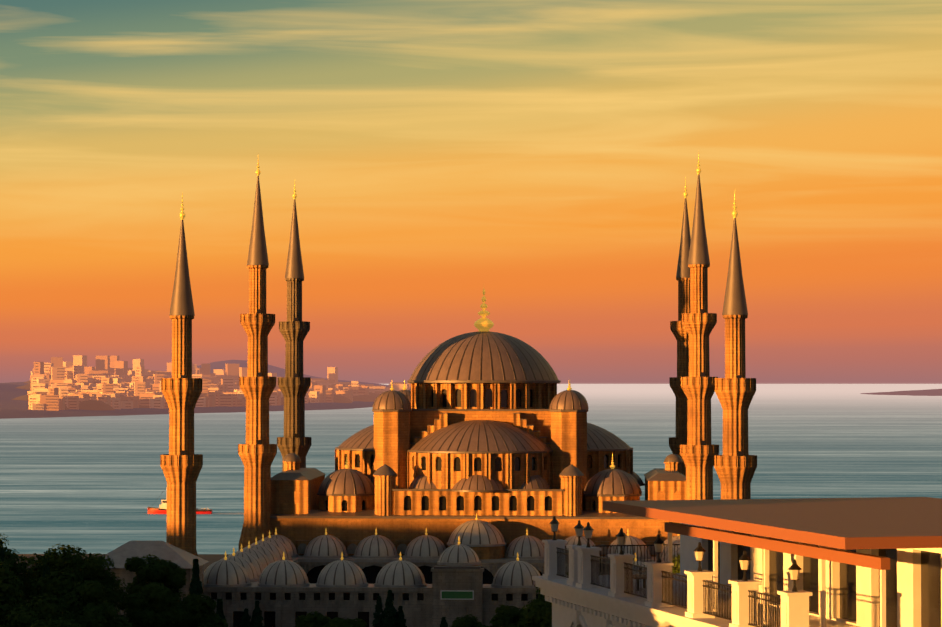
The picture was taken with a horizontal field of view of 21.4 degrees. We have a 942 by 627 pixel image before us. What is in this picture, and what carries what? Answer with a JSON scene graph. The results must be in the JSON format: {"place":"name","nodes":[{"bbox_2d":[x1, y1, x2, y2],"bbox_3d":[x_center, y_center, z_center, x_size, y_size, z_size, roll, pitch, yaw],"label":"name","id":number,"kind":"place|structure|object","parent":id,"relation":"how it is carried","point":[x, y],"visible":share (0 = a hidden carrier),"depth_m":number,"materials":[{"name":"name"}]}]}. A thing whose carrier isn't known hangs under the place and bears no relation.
{"place":"outdoors","nodes":[
{"label":"outdoors","id":0,"kind":"place"},
{"bbox_2d":[0,384,941,553],"bbox_3d":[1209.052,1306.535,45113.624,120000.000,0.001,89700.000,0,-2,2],"label":"sea","id":1,"kind":"structure","parent":0,"point":[93,484],"depth_m":2437.87,"materials":[{"name":"liquid"}]},
{"bbox_2d":[141,488,243,514],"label":"cargo ship","id":2,"kind":"object","parent":1,"relation":"on","point":[162,509],"visible":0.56,"depth_m":1320.90,"materials":[{"name":"metal"}]},
{"bbox_2d":[0,360,941,601],"bbox_3d":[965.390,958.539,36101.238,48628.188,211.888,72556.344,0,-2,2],"label":"terrain","id":3,"kind":"structure","parent":0,"point":[9,407],"depth_m":5904.01,"materials":[{"name":"stone"}]},
{"bbox_2d":[11,355,410,410],"bbox_3d":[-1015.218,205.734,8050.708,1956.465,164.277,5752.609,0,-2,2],"label":"city blocks","id":4,"kind":"structure","parent":3,"relation":"on","point":[105,383],"depth_m":7059.09,"materials":[{"name":"concrete"}]},
{"bbox_2d":[277,181,311,471],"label":"minaret","id":5,"kind":"object","parent":3,"relation":"on","point":[294,384],"visible":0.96,"depth_m":432.81,"materials":[{"name":"stone"}]},
{"bbox_2d":[0,534,679,626],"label":"trees","id":6,"kind":"object","parent":3,"relation":"on","point":[63,589],"visible":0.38,"depth_m":260.59,"materials":[{"name":"plant"}]},
{"bbox_2d":[102,289,685,626],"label":"mosque","id":7,"kind":"structure","parent":3,"relation":"on","point":[469,466],"depth_m":384.06,"materials":[{"name":"stone"}]},
{"bbox_2d":[160,153,756,576],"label":"minarets","id":8,"kind":"object","parent":3,"relation":"on","point":[694,385],"visible":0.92,"depth_m":380.07,"materials":[{"name":"stone"}]},
{"bbox_2d":[0,0,941,383],"label":"sky","id":9,"kind":"structure","parent":0,"point":[538,156],"materials":[{"name":"orange"}]},
{"bbox_2d":[532,497,941,626],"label":"hotel building","id":10,"kind":"structure","parent":0,"point":[838,562],"depth_m":63.66,"materials":[{"name":"stone"}]}
]}

